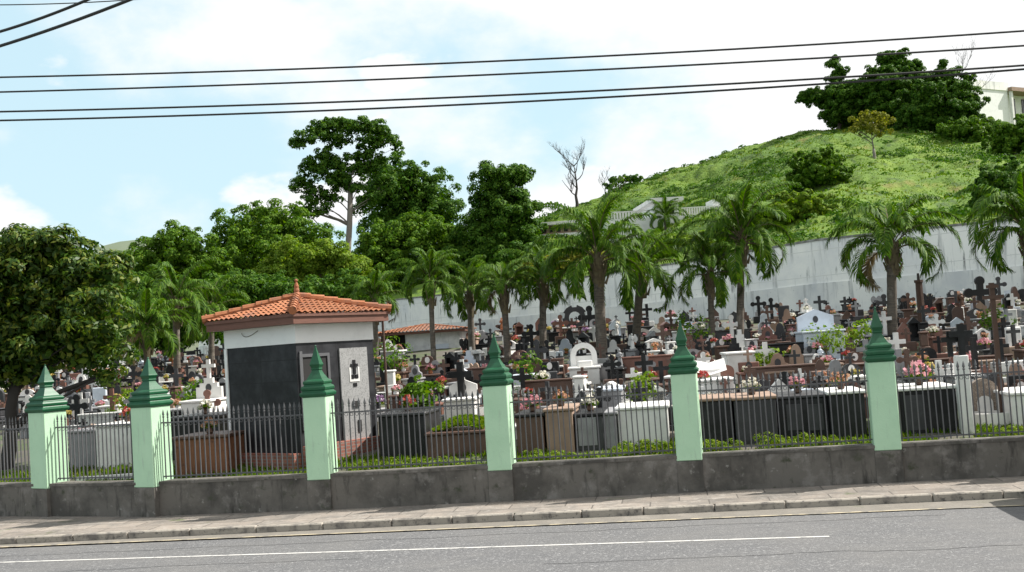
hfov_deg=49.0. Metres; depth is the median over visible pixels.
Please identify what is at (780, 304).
headstone
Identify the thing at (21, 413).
grave
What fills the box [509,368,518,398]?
grave cross
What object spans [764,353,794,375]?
grave
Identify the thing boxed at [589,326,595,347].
grave cross
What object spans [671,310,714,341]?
shrub
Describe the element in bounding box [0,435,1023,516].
boundary wall
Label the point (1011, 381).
headstone
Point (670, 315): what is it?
grave cross
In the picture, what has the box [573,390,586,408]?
headstone
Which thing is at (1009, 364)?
headstone
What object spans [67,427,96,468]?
grave
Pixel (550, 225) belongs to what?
hillside house
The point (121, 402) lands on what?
shrub
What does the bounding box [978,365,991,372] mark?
headstone
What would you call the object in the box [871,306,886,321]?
grave
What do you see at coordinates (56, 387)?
grave
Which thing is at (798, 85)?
power cable
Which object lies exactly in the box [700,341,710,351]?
headstone
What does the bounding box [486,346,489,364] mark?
headstone
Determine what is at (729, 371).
headstone
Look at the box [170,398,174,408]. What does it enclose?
grave
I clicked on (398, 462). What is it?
hedge
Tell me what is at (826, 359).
flower bunch
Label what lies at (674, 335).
headstone
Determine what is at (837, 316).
grave
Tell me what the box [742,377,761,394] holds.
flower bunch
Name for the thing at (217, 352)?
headstone
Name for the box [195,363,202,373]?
headstone
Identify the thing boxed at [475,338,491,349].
grave
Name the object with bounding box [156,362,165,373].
grave
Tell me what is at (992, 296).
timber cross
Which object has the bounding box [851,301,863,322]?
grave cross
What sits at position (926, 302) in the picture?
headstone
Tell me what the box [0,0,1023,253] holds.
sky
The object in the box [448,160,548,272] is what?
leafy tree
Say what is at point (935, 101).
hilltop tree
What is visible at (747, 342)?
grave
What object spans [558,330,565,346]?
grave cross
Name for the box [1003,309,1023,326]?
headstone
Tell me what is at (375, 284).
palm tree
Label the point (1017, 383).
grave
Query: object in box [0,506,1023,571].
road
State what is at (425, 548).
lane line
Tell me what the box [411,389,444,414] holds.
grave
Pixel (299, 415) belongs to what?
iron railing
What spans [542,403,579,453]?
grave
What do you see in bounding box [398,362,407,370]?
flower bunch
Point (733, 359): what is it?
grave
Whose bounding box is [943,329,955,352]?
grave cross
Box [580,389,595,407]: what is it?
headstone
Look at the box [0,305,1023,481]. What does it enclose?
terrain
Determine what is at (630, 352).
grave
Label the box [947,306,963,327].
headstone
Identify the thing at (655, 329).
headstone
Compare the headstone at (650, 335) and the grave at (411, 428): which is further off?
the headstone at (650, 335)
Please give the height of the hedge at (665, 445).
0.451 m
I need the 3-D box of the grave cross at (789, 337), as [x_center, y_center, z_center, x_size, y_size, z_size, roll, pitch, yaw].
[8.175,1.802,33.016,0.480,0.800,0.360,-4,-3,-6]
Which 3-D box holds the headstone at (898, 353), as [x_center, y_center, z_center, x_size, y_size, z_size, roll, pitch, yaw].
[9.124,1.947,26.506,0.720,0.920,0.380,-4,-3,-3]
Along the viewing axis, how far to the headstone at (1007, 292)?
41.40 m
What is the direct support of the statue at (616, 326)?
on the grave at (612, 336)
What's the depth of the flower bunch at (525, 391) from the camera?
25.50 m
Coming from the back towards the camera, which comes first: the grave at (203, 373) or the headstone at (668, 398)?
the grave at (203, 373)
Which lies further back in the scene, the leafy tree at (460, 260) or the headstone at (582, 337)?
the leafy tree at (460, 260)
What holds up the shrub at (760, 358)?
on the terrain at (439, 354)
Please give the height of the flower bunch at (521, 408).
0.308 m
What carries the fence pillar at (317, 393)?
on the sidewalk
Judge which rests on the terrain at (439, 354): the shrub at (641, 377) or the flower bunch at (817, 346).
the shrub at (641, 377)
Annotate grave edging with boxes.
[76,473,131,480]
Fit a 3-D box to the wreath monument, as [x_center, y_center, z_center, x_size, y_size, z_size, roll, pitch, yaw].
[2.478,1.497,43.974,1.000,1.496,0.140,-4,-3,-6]
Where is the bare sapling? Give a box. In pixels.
[598,165,609,193]
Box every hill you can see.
[94,240,215,360]
[242,125,1023,317]
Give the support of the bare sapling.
on the hill at (902, 183)
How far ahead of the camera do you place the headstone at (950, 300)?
43.18 m
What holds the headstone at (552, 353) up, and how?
on the terrain at (439, 354)
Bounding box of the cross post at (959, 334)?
[940,324,973,433]
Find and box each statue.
[190,355,195,365]
[614,322,618,335]
[616,349,622,367]
[628,333,636,348]
[817,346,823,354]
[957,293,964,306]
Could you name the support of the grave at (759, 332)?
on the terrain at (439, 354)
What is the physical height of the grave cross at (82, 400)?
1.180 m
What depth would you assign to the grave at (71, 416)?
31.78 m
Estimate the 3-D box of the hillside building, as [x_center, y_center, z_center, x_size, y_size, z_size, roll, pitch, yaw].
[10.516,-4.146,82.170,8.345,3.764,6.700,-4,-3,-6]
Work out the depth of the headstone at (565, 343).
38.26 m
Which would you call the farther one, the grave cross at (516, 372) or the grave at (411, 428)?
the grave cross at (516, 372)
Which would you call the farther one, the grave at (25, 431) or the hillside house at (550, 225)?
the hillside house at (550, 225)
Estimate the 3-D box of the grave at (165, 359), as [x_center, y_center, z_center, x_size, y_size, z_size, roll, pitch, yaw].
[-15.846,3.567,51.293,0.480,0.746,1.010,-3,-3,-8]
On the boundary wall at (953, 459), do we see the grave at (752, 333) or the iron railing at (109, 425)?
the iron railing at (109, 425)
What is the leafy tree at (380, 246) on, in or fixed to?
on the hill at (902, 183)
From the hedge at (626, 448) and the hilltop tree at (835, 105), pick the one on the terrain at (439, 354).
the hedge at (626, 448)
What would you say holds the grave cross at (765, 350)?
on the terrain at (439, 354)
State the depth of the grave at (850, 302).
45.02 m
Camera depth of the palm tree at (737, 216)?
35.81 m
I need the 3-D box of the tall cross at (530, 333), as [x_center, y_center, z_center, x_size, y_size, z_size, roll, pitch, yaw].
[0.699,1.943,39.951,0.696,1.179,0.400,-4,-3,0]
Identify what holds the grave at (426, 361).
on the terrain at (439, 354)
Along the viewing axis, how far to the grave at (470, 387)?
25.24 m
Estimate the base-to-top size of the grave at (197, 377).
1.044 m
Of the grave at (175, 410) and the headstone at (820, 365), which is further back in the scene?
the grave at (175, 410)
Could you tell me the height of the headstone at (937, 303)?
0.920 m
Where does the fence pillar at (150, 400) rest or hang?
on the sidewalk
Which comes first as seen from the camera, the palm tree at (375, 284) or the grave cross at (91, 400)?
the grave cross at (91, 400)
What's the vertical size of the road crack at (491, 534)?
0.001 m
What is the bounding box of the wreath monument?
[562,305,586,330]
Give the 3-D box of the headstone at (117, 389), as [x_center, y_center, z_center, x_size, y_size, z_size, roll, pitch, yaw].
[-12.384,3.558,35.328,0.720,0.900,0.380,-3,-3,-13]
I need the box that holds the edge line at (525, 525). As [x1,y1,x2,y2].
[3,505,1022,546]
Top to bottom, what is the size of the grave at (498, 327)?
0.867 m
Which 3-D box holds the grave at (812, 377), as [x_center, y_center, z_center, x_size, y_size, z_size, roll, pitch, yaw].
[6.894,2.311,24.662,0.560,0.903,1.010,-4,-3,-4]
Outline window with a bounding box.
[1021,99,1023,113]
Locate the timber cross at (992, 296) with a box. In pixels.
[982,283,1003,412]
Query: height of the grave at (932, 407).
1.189 m
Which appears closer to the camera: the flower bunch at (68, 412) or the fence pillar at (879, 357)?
the fence pillar at (879, 357)
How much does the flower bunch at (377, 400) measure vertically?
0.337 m
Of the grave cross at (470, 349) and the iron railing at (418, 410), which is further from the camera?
the grave cross at (470, 349)
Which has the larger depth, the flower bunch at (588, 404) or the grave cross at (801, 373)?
the grave cross at (801, 373)
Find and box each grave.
[0,400,5,407]
[0,408,4,430]
[3,411,24,433]
[18,385,34,407]
[21,424,28,437]
[52,375,59,387]
[53,381,63,389]
[60,367,70,379]
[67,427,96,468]
[70,374,90,388]
[70,403,74,424]
[74,386,92,403]
[85,400,107,410]
[94,420,131,468]
[97,397,126,412]
[121,377,131,392]
[122,377,142,398]
[154,353,166,369]
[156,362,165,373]
[159,373,172,386]
[161,356,168,365]
[162,382,171,386]
[170,388,191,416]
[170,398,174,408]
[170,411,227,459]
[172,430,244,477]
[179,359,225,414]
[181,356,196,369]
[181,374,203,390]
[184,347,205,360]
[188,357,202,372]
[201,368,213,377]
[212,372,219,380]
[217,360,224,381]
[374,358,379,371]
[376,407,441,458]
[377,374,400,391]
[379,339,392,354]
[380,345,406,361]
[388,383,406,410]
[395,351,410,383]
[401,354,425,384]
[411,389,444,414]
[418,356,433,374]
[423,360,446,380]
[424,413,485,457]
[435,370,448,395]
[441,359,480,419]
[446,356,467,395]
[463,336,478,343]
[474,330,483,340]
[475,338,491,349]
[477,356,488,364]
[494,325,502,335]
[495,331,502,340]
[499,345,504,362]
[503,341,528,363]
[510,334,515,353]
[513,352,534,385]
[514,388,535,413]
[514,408,546,454]
[517,325,529,342]
[535,356,562,379]
[537,371,557,379]
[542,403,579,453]
[546,327,558,341]
[552,319,559,335]
[567,340,590,366]
[568,343,600,383]
[569,318,578,339]
[573,367,590,386]
[573,407,606,450]
[575,326,591,341]
[589,319,594,329]
[593,385,625,407]
[594,353,610,380]
[603,381,618,385]
[604,407,618,447]
[605,349,626,382]
[607,329,620,343]
[611,315,626,335]
[615,400,669,445]
[625,312,633,326]
[625,338,636,356]
[633,334,642,354]
[636,355,664,382]
[640,328,648,343]
[640,345,650,354]
[641,320,654,336]
[643,338,665,354]
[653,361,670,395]
[657,343,664,354]
[664,336,675,353]
[664,354,673,382]
[665,311,677,323]
[683,321,693,332]
[687,340,698,359]
[692,322,708,331]
[695,341,714,372]
[696,358,734,393]
[699,393,734,443]
[705,335,714,354]
[713,339,728,359]
[715,321,724,330]
[720,350,756,383]
[730,391,778,443]
[736,350,758,387]
[743,338,758,350]
[749,330,757,338]
[756,322,764,334]
[757,319,781,345]
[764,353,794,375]
[772,390,829,438]
[775,333,790,363]
[784,318,796,341]
[784,319,795,331]
[794,309,845,358]
[799,298,811,315]
[802,341,817,363]
[807,370,837,389]
[809,354,818,362]
[811,375,825,387]
[812,355,843,369]
[814,372,827,387]
[816,386,867,439]
[826,309,840,325]
[836,297,854,318]
[837,348,844,366]
[841,297,858,309]
[841,353,866,389]
[842,352,863,369]
[844,319,853,341]
[844,382,868,417]
[845,338,855,351]
[846,371,853,380]
[849,315,858,328]
[857,315,887,341]
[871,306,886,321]
[896,382,958,433]
[900,293,915,318]
[910,309,933,321]
[910,349,945,382]
[917,305,939,328]
[923,324,946,351]
[925,307,944,319]
[926,294,943,304]
[943,363,984,388]
[945,290,959,302]
[948,352,979,368]
[954,303,969,316]
[954,346,994,368]
[960,289,970,308]
[964,297,988,328]
[972,378,1009,426]
[975,328,993,345]
[977,342,989,355]
[990,325,1009,339]
[993,386,1023,425]
[1011,379,1023,386]
[1012,340,1023,359]
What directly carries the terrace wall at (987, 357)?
on the terrain at (439, 354)
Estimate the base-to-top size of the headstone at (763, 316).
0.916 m
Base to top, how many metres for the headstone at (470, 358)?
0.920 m
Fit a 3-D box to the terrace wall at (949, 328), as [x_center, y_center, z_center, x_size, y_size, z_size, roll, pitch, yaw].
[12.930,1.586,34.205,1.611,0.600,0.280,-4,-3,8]
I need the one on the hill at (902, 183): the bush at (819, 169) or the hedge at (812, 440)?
the bush at (819, 169)
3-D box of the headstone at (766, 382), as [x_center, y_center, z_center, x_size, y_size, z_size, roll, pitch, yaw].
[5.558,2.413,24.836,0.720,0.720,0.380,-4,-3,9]
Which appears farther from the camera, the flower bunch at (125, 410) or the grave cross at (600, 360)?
the grave cross at (600, 360)
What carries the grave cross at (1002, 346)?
on the terrain at (439, 354)
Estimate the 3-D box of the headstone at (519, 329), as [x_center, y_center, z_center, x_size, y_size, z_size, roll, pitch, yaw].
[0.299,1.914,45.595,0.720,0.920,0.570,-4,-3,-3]
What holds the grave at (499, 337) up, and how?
on the terrain at (439, 354)
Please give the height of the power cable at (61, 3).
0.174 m
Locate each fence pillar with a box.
[24,365,68,516]
[127,357,173,516]
[299,345,337,510]
[479,333,515,501]
[668,320,704,492]
[862,307,904,482]
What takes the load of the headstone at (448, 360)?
on the terrain at (439, 354)
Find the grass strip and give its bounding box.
[0,423,1023,481]
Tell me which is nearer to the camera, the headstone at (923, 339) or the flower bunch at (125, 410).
the flower bunch at (125, 410)
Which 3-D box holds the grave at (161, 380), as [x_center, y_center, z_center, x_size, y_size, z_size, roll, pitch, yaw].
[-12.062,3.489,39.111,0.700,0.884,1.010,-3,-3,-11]
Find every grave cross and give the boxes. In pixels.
[17,400,22,417]
[64,377,72,384]
[66,394,88,435]
[71,393,88,424]
[83,396,97,413]
[103,388,119,409]
[123,392,131,408]
[125,365,141,381]
[152,359,163,372]
[154,368,163,386]
[169,368,183,385]
[172,368,186,385]
[180,348,187,362]
[181,364,190,381]
[213,360,218,377]
[218,343,223,361]
[375,372,384,398]
[429,378,443,401]
[437,359,451,385]
[448,352,460,378]
[461,341,467,355]
[466,347,479,366]
[473,373,481,402]
[474,318,485,329]
[477,388,483,415]
[482,335,491,355]
[485,329,497,342]
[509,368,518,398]
[513,365,527,392]
[513,367,531,410]
[522,338,531,357]
[526,339,547,358]
[539,340,554,356]
[540,381,554,408]
[551,341,562,355]
[552,315,568,343]
[556,353,568,373]
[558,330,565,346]
[577,349,586,355]
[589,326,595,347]
[591,387,610,407]
[595,344,607,363]
[603,355,622,384]
[612,370,628,391]
[617,334,627,352]
[625,368,645,401]
[632,382,647,401]
[634,354,652,387]
[642,304,653,325]
[655,326,669,349]
[664,310,676,328]
[664,318,677,341]
[689,307,698,322]
[696,335,711,355]
[697,352,710,361]
[720,378,727,392]
[721,315,737,342]
[739,365,755,392]
[750,296,765,323]
[756,342,774,365]
[760,306,775,323]
[763,298,779,322]
[786,334,793,340]
[789,350,799,363]
[790,369,813,390]
[793,300,802,315]
[813,296,825,310]
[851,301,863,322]
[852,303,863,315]
[856,339,867,373]
[869,303,879,320]
[879,311,892,339]
[887,332,905,348]
[896,349,917,373]
[899,328,916,350]
[925,293,934,307]
[928,314,945,335]
[932,336,948,357]
[933,360,957,409]
[941,316,949,333]
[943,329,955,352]
[951,291,964,306]
[959,316,976,345]
[965,337,989,372]
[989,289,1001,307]
[990,338,1008,374]
[994,277,1006,299]
[998,317,1009,343]
[1000,309,1012,325]
[1003,325,1020,358]
[1006,293,1021,316]
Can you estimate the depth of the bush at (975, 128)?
100.05 m
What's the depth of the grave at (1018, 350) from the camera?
27.26 m
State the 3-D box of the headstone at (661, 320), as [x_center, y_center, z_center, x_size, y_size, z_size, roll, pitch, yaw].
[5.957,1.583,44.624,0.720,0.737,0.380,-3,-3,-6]
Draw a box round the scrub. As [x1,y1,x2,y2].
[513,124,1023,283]
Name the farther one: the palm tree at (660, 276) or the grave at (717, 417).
the palm tree at (660, 276)
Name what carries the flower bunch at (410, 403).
on the grave at (411, 428)
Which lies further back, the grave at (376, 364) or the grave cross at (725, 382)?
the grave at (376, 364)
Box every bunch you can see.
[66,410,71,417]
[95,400,104,405]
[119,406,130,421]
[173,399,180,407]
[196,399,212,413]
[200,417,217,433]
[203,390,220,405]
[376,394,384,408]
[390,384,400,394]
[395,374,400,383]
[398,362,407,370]
[398,394,415,410]
[425,363,435,373]
[435,376,446,386]
[512,335,518,341]
[520,403,528,410]
[522,394,541,411]
[524,387,532,397]
[535,370,548,379]
[552,389,568,406]
[581,327,588,333]
[581,394,598,410]
[648,370,657,377]
[650,342,658,349]
[697,370,709,378]
[710,338,717,345]
[722,334,732,344]
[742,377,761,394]
[787,327,794,334]
[789,376,806,393]
[812,342,822,352]
[820,355,832,362]
[829,372,849,388]
[841,350,849,359]
[903,360,934,384]
[909,301,915,308]
[915,351,929,359]
[925,325,938,335]
[975,311,981,317]
[977,337,991,348]
[980,332,988,340]
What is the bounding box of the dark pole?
[914,273,924,321]
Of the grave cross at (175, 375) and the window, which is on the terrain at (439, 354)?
the grave cross at (175, 375)
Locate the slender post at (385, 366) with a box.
[381,321,388,410]
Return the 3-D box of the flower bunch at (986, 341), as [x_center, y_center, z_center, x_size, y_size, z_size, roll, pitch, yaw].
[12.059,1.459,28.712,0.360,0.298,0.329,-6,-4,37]
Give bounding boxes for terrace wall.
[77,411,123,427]
[450,365,511,387]
[525,378,572,401]
[527,358,564,377]
[614,354,671,379]
[693,328,752,348]
[744,363,815,387]
[759,342,806,354]
[915,327,955,337]
[928,354,1012,364]
[970,326,1023,336]
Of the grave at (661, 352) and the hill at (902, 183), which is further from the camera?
the hill at (902, 183)
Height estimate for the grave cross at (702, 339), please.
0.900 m
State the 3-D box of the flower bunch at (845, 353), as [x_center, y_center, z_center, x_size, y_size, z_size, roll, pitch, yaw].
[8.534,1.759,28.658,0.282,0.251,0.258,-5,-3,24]
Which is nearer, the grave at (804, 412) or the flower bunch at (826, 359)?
the grave at (804, 412)
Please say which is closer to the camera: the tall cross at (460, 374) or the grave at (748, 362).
the tall cross at (460, 374)
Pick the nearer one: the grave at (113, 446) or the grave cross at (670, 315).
the grave at (113, 446)
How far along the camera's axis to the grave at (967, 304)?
43.66 m
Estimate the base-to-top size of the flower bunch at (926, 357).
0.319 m
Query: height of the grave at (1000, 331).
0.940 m
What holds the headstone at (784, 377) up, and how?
on the terrain at (439, 354)
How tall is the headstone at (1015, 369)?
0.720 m
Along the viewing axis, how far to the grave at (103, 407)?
31.93 m
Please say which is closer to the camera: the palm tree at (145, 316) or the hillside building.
the palm tree at (145, 316)
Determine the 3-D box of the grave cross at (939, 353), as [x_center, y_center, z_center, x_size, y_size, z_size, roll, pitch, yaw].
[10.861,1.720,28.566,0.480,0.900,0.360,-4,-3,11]
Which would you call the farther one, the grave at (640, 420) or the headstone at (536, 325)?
the headstone at (536, 325)
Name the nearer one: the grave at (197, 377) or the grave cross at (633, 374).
the grave cross at (633, 374)
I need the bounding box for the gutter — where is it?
[0,498,1023,547]
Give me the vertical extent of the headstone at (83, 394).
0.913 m
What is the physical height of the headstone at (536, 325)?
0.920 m
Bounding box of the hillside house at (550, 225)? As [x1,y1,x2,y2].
[541,219,586,236]
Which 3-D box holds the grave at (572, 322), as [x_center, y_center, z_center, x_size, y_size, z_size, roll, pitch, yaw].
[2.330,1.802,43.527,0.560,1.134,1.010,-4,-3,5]
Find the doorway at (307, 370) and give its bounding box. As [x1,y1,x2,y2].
[303,356,327,380]
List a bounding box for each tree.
[0,223,142,469]
[98,270,223,354]
[111,288,196,366]
[115,219,233,356]
[122,256,223,371]
[171,267,391,315]
[172,274,250,362]
[206,198,345,284]
[251,234,374,288]
[288,115,404,252]
[329,244,470,292]
[341,269,410,356]
[351,211,466,281]
[353,151,466,231]
[389,247,467,359]
[435,254,504,349]
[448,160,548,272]
[464,258,542,361]
[501,242,570,358]
[524,173,669,358]
[549,140,585,206]
[583,226,693,341]
[602,174,643,190]
[663,230,757,337]
[674,181,801,334]
[794,54,877,128]
[823,193,963,334]
[842,109,895,158]
[847,47,932,124]
[893,59,990,132]
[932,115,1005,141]
[938,37,994,91]
[956,171,1023,276]
[981,113,1023,156]
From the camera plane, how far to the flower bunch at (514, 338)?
40.96 m
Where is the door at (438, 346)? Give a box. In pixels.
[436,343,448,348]
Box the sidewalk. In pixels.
[0,476,1023,536]
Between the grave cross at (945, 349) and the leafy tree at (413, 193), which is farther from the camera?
the leafy tree at (413, 193)
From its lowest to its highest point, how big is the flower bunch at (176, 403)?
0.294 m
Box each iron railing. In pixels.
[0,416,30,481]
[56,412,133,480]
[161,402,306,478]
[330,390,486,471]
[510,378,675,461]
[698,366,871,450]
[895,357,1023,440]
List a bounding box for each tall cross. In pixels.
[448,362,472,396]
[521,324,538,348]
[578,306,594,327]
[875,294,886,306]
[963,276,997,316]
[963,324,977,352]
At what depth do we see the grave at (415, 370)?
32.19 m
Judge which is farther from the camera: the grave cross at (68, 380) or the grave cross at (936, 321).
the grave cross at (68, 380)
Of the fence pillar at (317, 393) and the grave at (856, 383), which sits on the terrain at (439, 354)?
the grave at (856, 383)
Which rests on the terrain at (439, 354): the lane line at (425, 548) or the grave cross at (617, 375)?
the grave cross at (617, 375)
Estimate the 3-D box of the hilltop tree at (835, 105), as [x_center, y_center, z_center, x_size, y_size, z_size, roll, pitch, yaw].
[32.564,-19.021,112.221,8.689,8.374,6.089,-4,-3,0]
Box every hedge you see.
[344,459,392,470]
[370,457,429,468]
[413,453,475,466]
[516,449,568,461]
[562,451,611,459]
[608,440,660,456]
[634,439,675,454]
[702,438,743,451]
[752,431,811,448]
[785,431,838,447]
[818,437,870,445]
[973,423,1023,436]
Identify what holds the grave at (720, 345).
on the terrain at (439, 354)
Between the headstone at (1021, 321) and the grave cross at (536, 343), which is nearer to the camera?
the grave cross at (536, 343)
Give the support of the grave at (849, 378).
on the terrain at (439, 354)
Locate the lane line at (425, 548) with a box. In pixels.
[0,536,828,562]
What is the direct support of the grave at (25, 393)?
on the terrain at (439, 354)
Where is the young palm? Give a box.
[644,196,687,230]
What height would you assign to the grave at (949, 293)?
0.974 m
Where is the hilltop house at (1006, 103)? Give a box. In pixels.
[972,80,1023,123]
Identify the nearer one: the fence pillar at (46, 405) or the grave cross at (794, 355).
the fence pillar at (46, 405)
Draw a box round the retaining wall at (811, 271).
[198,219,1023,353]
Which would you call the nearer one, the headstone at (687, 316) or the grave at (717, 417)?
the grave at (717, 417)
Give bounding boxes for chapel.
[378,323,476,351]
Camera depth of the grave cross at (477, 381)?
27.95 m
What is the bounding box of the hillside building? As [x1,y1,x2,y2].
[602,196,720,241]
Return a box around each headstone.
[0,389,4,403]
[23,395,31,412]
[56,380,65,386]
[67,396,72,410]
[69,373,80,377]
[77,391,88,411]
[83,389,92,398]
[92,387,106,406]
[114,385,120,394]
[164,365,173,373]
[168,386,180,407]
[172,372,182,386]
[186,351,195,354]
[186,371,194,385]
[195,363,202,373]
[212,356,221,373]
[214,346,219,355]
[219,382,225,396]
[376,362,392,385]
[377,370,396,395]
[407,376,416,383]
[444,352,454,374]
[458,338,467,356]
[464,351,475,363]
[465,376,473,381]
[469,363,478,367]
[472,349,485,365]
[480,332,487,339]
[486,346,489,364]
[511,344,533,355]
[514,322,523,334]
[535,318,538,330]
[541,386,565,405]
[544,351,555,358]
[556,339,571,353]
[564,375,586,403]
[566,329,575,347]
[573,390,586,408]
[577,332,589,343]
[577,360,600,382]
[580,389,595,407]
[587,332,595,341]
[607,320,622,338]
[607,340,623,356]
[622,324,642,342]
[642,330,658,353]
[648,385,666,400]
[649,327,660,339]
[657,317,664,329]
[659,322,669,328]
[665,391,672,405]
[667,329,677,341]
[668,406,673,430]
[671,331,676,346]
[680,311,689,324]
[685,333,694,348]
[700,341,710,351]
[714,309,718,319]
[720,365,734,376]
[727,338,741,351]
[730,312,736,322]
[734,308,753,327]
[735,329,745,350]
[744,320,750,327]
[751,307,769,319]
[754,379,768,391]
[758,313,773,332]
[768,379,789,391]
[770,302,782,318]
[770,322,777,333]
[774,323,785,340]
[778,305,788,321]
[778,371,793,388]
[782,309,791,326]
[789,344,803,363]
[805,359,825,387]
[827,345,843,359]
[828,360,841,380]
[839,319,847,328]
[842,310,850,321]
[868,296,881,313]
[894,349,904,374]
[896,322,918,345]
[897,375,910,382]
[898,295,906,309]
[899,317,909,325]
[906,317,919,340]
[911,331,929,354]
[923,293,928,306]
[924,348,936,358]
[932,298,945,317]
[940,304,954,325]
[943,297,954,310]
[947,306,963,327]
[950,317,963,326]
[973,300,990,318]
[976,301,984,309]
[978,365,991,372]
[984,374,1004,387]
[988,343,1004,354]
[998,290,1019,309]
[998,293,1010,313]
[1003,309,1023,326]
[1003,360,1023,382]
[1004,327,1021,345]
[1004,363,1023,386]
[1006,374,1023,386]
[1011,286,1023,305]
[1018,289,1023,301]
[1018,310,1023,325]
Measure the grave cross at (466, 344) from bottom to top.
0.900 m
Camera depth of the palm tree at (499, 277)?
35.90 m
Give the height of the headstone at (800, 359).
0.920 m
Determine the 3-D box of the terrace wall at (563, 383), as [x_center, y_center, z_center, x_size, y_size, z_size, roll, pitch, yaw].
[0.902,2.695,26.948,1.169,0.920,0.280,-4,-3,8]
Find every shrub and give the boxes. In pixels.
[105,383,136,411]
[172,379,202,400]
[373,335,420,371]
[399,374,444,409]
[509,350,546,390]
[625,370,657,401]
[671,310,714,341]
[754,346,785,365]
[802,322,848,354]
[835,318,871,348]
[978,303,1017,329]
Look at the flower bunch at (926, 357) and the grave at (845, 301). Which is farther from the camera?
the grave at (845, 301)
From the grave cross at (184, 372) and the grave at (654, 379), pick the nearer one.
the grave at (654, 379)
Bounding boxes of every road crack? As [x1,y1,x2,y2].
[0,515,928,556]
[62,559,335,571]
[553,545,994,563]
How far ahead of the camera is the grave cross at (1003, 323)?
30.72 m
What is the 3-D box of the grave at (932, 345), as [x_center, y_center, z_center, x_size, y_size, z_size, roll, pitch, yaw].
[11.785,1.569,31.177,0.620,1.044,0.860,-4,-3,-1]
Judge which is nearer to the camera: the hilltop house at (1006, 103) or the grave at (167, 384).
the grave at (167, 384)
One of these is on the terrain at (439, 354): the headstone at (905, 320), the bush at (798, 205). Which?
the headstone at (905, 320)
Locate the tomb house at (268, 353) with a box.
[201,279,391,469]
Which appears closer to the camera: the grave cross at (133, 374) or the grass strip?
the grass strip
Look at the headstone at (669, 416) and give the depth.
22.53 m
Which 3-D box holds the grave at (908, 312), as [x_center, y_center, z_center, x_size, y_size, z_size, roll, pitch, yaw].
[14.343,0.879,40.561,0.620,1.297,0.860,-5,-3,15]
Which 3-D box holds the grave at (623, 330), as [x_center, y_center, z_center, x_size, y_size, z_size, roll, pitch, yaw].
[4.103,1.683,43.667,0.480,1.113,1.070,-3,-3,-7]
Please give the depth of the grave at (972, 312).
35.36 m
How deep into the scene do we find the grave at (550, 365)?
30.07 m
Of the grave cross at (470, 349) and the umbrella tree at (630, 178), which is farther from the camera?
the umbrella tree at (630, 178)
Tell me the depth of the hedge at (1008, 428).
19.02 m
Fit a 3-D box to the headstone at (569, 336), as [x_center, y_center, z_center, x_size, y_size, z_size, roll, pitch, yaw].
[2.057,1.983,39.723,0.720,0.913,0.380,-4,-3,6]
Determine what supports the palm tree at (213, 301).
on the terrain at (439, 354)
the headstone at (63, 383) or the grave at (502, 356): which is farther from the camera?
the headstone at (63, 383)
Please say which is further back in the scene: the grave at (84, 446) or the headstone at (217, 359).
the headstone at (217, 359)
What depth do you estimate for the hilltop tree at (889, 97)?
108.47 m
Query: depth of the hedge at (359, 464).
20.51 m
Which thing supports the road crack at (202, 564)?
on the road
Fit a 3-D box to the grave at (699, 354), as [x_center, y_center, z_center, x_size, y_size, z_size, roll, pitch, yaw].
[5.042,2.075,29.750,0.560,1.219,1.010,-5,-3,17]
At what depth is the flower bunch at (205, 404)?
24.41 m
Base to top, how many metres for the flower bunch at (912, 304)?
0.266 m
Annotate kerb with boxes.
[0,489,1023,543]
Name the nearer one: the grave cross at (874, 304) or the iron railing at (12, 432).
the iron railing at (12, 432)
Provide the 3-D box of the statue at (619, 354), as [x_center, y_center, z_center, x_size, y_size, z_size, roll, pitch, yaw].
[2.849,1.910,29.715,0.181,0.492,0.151,-4,-3,3]
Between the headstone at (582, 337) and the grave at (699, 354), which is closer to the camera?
the grave at (699, 354)
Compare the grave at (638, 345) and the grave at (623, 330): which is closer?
the grave at (638, 345)
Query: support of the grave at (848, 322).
on the terrain at (439, 354)
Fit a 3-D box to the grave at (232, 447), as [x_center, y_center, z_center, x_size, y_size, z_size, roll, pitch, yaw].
[-5.943,3.495,22.395,1.155,1.131,1.260,-4,-3,8]
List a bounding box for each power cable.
[0,0,89,32]
[0,0,122,4]
[0,0,132,47]
[0,30,1023,77]
[0,45,1023,92]
[0,64,1023,112]
[0,68,1023,120]
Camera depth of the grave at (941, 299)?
44.16 m
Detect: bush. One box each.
[518,248,610,279]
[619,229,715,264]
[703,203,772,242]
[759,188,851,228]
[784,146,855,188]
[967,155,1023,208]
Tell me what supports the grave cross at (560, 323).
on the terrain at (439, 354)
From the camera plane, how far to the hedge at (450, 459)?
20.36 m
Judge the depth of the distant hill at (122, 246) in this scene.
546.02 m
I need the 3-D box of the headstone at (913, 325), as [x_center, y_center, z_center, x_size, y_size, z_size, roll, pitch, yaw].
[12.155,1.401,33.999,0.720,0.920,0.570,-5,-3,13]
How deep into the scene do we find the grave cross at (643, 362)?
27.44 m
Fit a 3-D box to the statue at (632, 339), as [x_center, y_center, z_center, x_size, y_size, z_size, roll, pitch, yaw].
[3.739,1.714,34.991,0.282,0.492,0.151,-5,-3,26]

